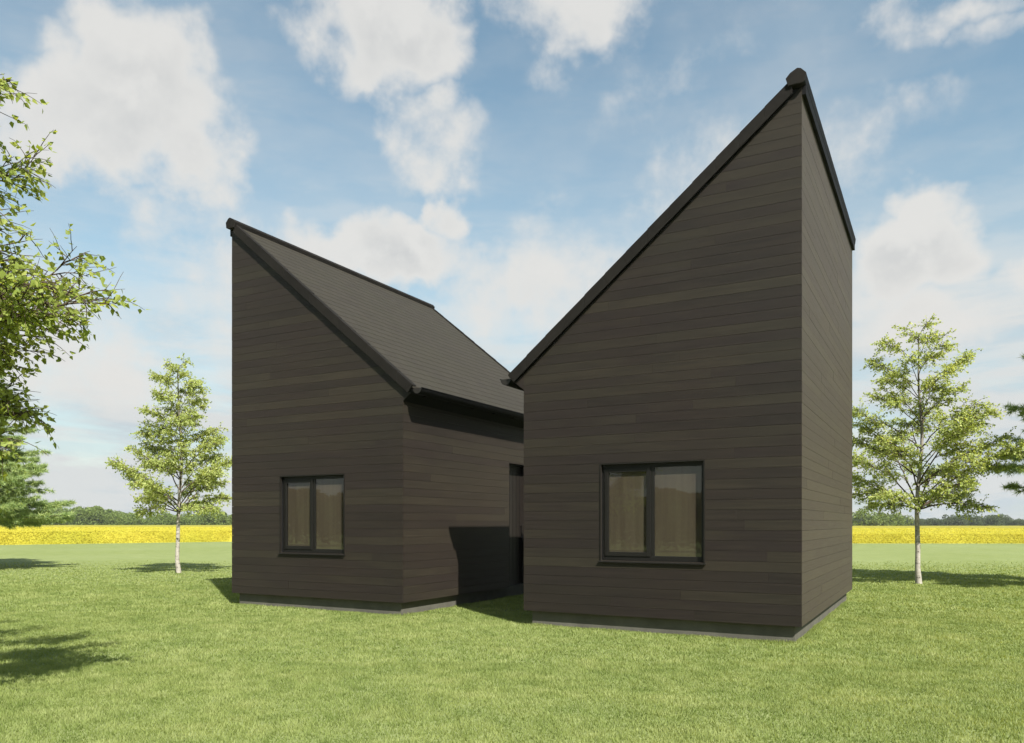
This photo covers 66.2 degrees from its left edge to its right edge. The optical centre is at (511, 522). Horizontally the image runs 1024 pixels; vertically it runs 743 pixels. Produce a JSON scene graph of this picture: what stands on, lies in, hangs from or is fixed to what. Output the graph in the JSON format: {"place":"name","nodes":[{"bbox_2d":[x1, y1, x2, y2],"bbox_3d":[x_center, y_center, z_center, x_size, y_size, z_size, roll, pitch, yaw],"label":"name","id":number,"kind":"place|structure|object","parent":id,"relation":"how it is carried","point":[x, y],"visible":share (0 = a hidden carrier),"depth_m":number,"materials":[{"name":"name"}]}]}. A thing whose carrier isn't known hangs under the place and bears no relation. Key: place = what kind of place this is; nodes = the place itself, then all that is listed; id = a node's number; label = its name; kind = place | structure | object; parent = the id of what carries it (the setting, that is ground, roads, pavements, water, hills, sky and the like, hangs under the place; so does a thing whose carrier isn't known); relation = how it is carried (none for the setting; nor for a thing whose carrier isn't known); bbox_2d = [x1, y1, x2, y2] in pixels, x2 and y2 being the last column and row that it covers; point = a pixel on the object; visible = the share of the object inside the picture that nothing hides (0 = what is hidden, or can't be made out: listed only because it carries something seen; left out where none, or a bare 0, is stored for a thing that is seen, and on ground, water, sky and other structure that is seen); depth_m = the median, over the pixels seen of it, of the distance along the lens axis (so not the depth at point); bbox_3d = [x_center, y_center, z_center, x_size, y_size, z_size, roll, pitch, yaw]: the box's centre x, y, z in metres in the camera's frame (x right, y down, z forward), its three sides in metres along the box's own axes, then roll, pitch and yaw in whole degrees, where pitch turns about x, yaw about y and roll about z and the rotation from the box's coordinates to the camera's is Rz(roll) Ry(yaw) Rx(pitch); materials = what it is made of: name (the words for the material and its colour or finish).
{"place":"outdoors","nodes":[
{"label":"outdoors","id":0,"kind":"place"},
{"bbox_2d":[0,542,1023,742],"bbox_3d":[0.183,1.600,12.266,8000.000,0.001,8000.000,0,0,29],"label":"lawn","id":1,"kind":"structure","parent":0,"point":[864,554],"depth_m":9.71,"materials":[{"name":"green plant"}]},
{"bbox_2d":[0,363,76,530],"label":"pine tree","id":2,"kind":"object","parent":1,"relation":"on","point":[15,512],"visible":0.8,"depth_m":26.81,"materials":[{"name":"green plant"}]},
{"bbox_2d":[41,508,67,524],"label":"distant tree","id":3,"kind":"object","parent":1,"relation":"on","point":[58,511],"visible":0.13,"depth_m":267.86,"materials":[{"name":"green plant"}]},
{"bbox_2d":[49,508,68,524],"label":"distant tree","id":4,"kind":"object","parent":1,"relation":"on","point":[55,522],"visible":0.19,"depth_m":264.46,"materials":[{"name":"green plant"}]},
{"bbox_2d":[0,74,148,512],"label":"birch tree","id":5,"kind":"object","parent":1,"relation":"on","point":[15,293],"visible":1,"depth_m":6.21,"materials":[{"name":"green plant"}]},
{"bbox_2d":[68,507,90,524],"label":"distant tree","id":6,"kind":"object","parent":1,"relation":"on","point":[75,516],"visible":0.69,"depth_m":260.99,"materials":[{"name":"green plant"}]},
{"bbox_2d":[65,505,102,524],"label":"distant tree","id":7,"kind":"object","parent":1,"relation":"on","point":[70,509],"visible":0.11,"depth_m":270.19,"materials":[{"name":"green plant"}]},
{"bbox_2d":[74,508,96,524],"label":"distant tree","id":8,"kind":"object","parent":1,"relation":"on","point":[84,518],"visible":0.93,"depth_m":262.42,"materials":[{"name":"green plant"}]},
{"bbox_2d":[90,506,113,524],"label":"distant tree","id":9,"kind":"object","parent":1,"relation":"on","point":[97,507],"visible":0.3,"depth_m":272.88,"materials":[{"name":"green plant"}]},
{"bbox_2d":[93,507,120,524],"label":"distant tree","id":10,"kind":"object","parent":1,"relation":"on","point":[98,519],"visible":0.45,"depth_m":271.08,"materials":[{"name":"green plant"}]},
{"bbox_2d":[103,512,125,524],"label":"distant tree","id":11,"kind":"object","parent":1,"relation":"on","point":[109,518],"visible":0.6,"depth_m":263.32,"materials":[{"name":"green plant"}]},
{"bbox_2d":[111,513,135,524],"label":"distant tree","id":12,"kind":"object","parent":1,"relation":"on","point":[119,520],"visible":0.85,"depth_m":261.84,"materials":[{"name":"green plant"}]},
{"bbox_2d":[112,511,138,524],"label":"distant tree","id":13,"kind":"object","parent":1,"relation":"on","point":[132,517],"visible":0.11,"depth_m":275.46,"materials":[{"name":"green plant"}]},
{"bbox_2d":[128,518,146,524],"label":"distant tree","id":14,"kind":"object","parent":1,"relation":"on","point":[141,521],"visible":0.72,"depth_m":274.67,"materials":[{"name":"green plant"}]},
{"bbox_2d":[145,516,163,524],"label":"distant tree","id":15,"kind":"object","parent":1,"relation":"on","point":[153,520],"visible":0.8,"depth_m":270.98,"materials":[{"name":"green plant"}]},
{"bbox_2d":[147,512,169,524],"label":"distant tree","id":16,"kind":"object","parent":1,"relation":"on","point":[164,514],"visible":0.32,"depth_m":284.33,"materials":[{"name":"green plant"}]},
{"bbox_2d":[105,353,231,572],"bbox_3d":[-10.560,-1.938,25.181,4.043,7.096,4.616,0,0,29],"label":"birch tree","id":17,"kind":"object","parent":1,"relation":"on","point":[207,477],"visible":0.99,"depth_m":24.85,"materials":[{"name":"green plant"}]},
{"bbox_2d":[162,514,175,524],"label":"distant tree","id":18,"kind":"object","parent":1,"relation":"on","point":[169,520],"visible":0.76,"depth_m":263.26,"materials":[{"name":"green plant"}]},
{"bbox_2d":[174,514,198,524],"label":"distant tree","id":19,"kind":"object","parent":1,"relation":"on","point":[186,520],"visible":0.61,"depth_m":263.37,"materials":[{"name":"green plant"}]},
{"bbox_2d":[187,515,199,524],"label":"distant tree","id":20,"kind":"object","parent":1,"relation":"on","point":[194,518],"visible":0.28,"depth_m":274.36,"materials":[{"name":"green plant"}]},
{"bbox_2d":[185,512,205,524],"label":"distant tree","id":21,"kind":"object","parent":1,"relation":"on","point":[200,515],"visible":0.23,"depth_m":285.51,"materials":[{"name":"green plant"}]},
{"bbox_2d":[199,512,215,524],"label":"distant tree","id":22,"kind":"object","parent":1,"relation":"on","point":[207,517],"visible":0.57,"depth_m":267.89,"materials":[{"name":"green plant"}]},
{"bbox_2d":[214,512,227,524],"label":"distant tree","id":23,"kind":"object","parent":1,"relation":"on","point":[217,521],"visible":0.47,"depth_m":261.74,"materials":[{"name":"green plant"}]},
{"bbox_2d":[220,515,231,524],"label":"distant tree","id":24,"kind":"object","parent":1,"relation":"on","point":[224,518],"visible":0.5,"depth_m":257.76,"materials":[{"name":"green plant"}]},
{"bbox_2d":[226,218,525,615],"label":"timber house","id":25,"kind":"structure","parent":1,"relation":"on","point":[378,448],"depth_m":14.69,"materials":[{"name":"wood"},{"name":"slate tile"},{"name":"concrete"}]},
{"bbox_2d":[278,474,344,555],"bbox_3d":[-3.645,-0.148,14.417,1.595,1.461,0.190,0,0,29],"label":"window","id":26,"kind":"structure","parent":25,"relation":"in","point":[313,505],"depth_m":14.43,"materials":[{"name":"clear glass"}]},
{"bbox_2d":[508,464,523,584],"bbox_3d":[0.018,0.053,17.223,0.120,2.658,1.014,0,0,29],"label":"door","id":27,"kind":"structure","parent":25,"relation":"in","point":[516,473],"depth_m":17.38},
{"bbox_2d":[500,68,855,641],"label":"timber house","id":28,"kind":"structure","parent":1,"relation":"on","point":[680,374],"depth_m":11.14,"materials":[{"name":"wood"},{"name":"slate tile"},{"name":"concrete"}]},
{"bbox_2d":[598,460,705,564],"bbox_3d":[2.015,-0.148,11.329,1.595,1.461,0.190,0,0,29],"label":"window","id":29,"kind":"structure","parent":28,"relation":"in","point":[653,511],"depth_m":11.33,"materials":[{"name":"clear glass"}]},
{"bbox_2d":[852,508,882,525],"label":"distant tree","id":30,"kind":"object","parent":1,"relation":"on","point":[862,515],"visible":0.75,"depth_m":253.48,"materials":[{"name":"green plant"}]},
{"bbox_2d":[868,512,896,525],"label":"distant tree","id":31,"kind":"object","parent":1,"relation":"on","point":[887,517],"visible":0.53,"depth_m":253.42,"materials":[{"name":"green plant"}]},
{"bbox_2d":[884,512,913,525],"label":"distant tree","id":32,"kind":"object","parent":1,"relation":"on","point":[900,519],"visible":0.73,"depth_m":253.86,"materials":[{"name":"green plant"}]},
{"bbox_2d":[906,519,914,525],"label":"distant tree","id":33,"kind":"object","parent":1,"relation":"on","point":[907,520],"visible":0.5,"depth_m":324.41,"materials":[{"name":"green plant"}]},
{"bbox_2d":[919,518,924,525],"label":"distant tree","id":34,"kind":"object","parent":1,"relation":"on","point":[921,522],"visible":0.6,"depth_m":325.80,"materials":[{"name":"green plant"}]},
{"bbox_2d":[922,518,933,525],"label":"distant tree","id":35,"kind":"object","parent":1,"relation":"on","point":[927,522],"visible":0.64,"depth_m":333.72,"materials":[{"name":"green plant"}]},
{"bbox_2d":[852,313,1023,583],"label":"birch tree","id":36,"kind":"object","parent":1,"relation":"on","point":[966,422],"visible":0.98,"depth_m":20.25,"materials":[{"name":"green plant"}]},
{"bbox_2d":[933,519,944,525],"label":"distant tree","id":37,"kind":"object","parent":1,"relation":"on","point":[937,522],"visible":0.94,"depth_m":321.98,"materials":[{"name":"green plant"}]},
{"bbox_2d":[940,519,948,525],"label":"distant tree","id":38,"kind":"object","parent":1,"relation":"on","point":[946,523],"visible":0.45,"depth_m":338.48,"materials":[{"name":"green plant"}]},
{"bbox_2d":[942,514,957,525],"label":"distant tree","id":39,"kind":"object","parent":1,"relation":"on","point":[948,518],"visible":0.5,"depth_m":342.20,"materials":[{"name":"green plant"}]},
{"bbox_2d":[953,516,968,525],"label":"distant tree","id":40,"kind":"object","parent":1,"relation":"on","point":[961,521],"visible":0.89,"depth_m":316.00,"materials":[{"name":"green plant"}]},
{"bbox_2d":[962,514,975,525],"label":"distant tree","id":41,"kind":"object","parent":1,"relation":"on","point":[971,518],"visible":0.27,"depth_m":324.10,"materials":[{"name":"green plant"}]},
{"bbox_2d":[969,519,982,525],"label":"distant tree","id":42,"kind":"object","parent":1,"relation":"on","point":[974,523],"visible":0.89,"depth_m":316.18,"materials":[{"name":"green plant"}]},
{"bbox_2d":[979,516,993,525],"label":"distant tree","id":43,"kind":"object","parent":1,"relation":"on","point":[982,520],"visible":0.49,"depth_m":334.63,"materials":[{"name":"green plant"}]},
{"bbox_2d":[985,514,1003,525],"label":"distant tree","id":44,"kind":"object","parent":1,"relation":"on","point":[991,520],"visible":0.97,"depth_m":316.18,"materials":[{"name":"green plant"}]},
{"bbox_2d":[993,515,1004,525],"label":"distant tree","id":45,"kind":"object","parent":1,"relation":"on","point":[1001,523],"visible":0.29,"depth_m":334.67,"materials":[{"name":"green plant"}]},
{"bbox_2d":[978,354,1023,494],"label":"pine tree","id":46,"kind":"object","parent":1,"relation":"on","point":[1015,468],"visible":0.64,"depth_m":20.10,"materials":[{"name":"green plant"}]},
{"bbox_2d":[1003,516,1011,525],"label":"distant tree","id":47,"kind":"object","parent":1,"relation":"on","point":[1006,520],"visible":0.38,"depth_m":347.76,"materials":[{"name":"green plant"}]},
{"bbox_2d":[1007,519,1019,525],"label":"distant tree","id":48,"kind":"object","parent":1,"relation":"on","point":[1014,523],"visible":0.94,"depth_m":321.83,"materials":[{"name":"green plant"}]},
{"bbox_2d":[0,525,1023,544],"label":"rapeseed field","id":49,"kind":"structure","parent":0,"point":[73,534],"depth_m":63.48,"materials":[{"name":"yellow plant"}]},
{"bbox_2d":[0,0,1023,521],"label":"sky","id":50,"kind":"structure","parent":0,"point":[485,163],"materials":[{"name":"blue"}]}
]}

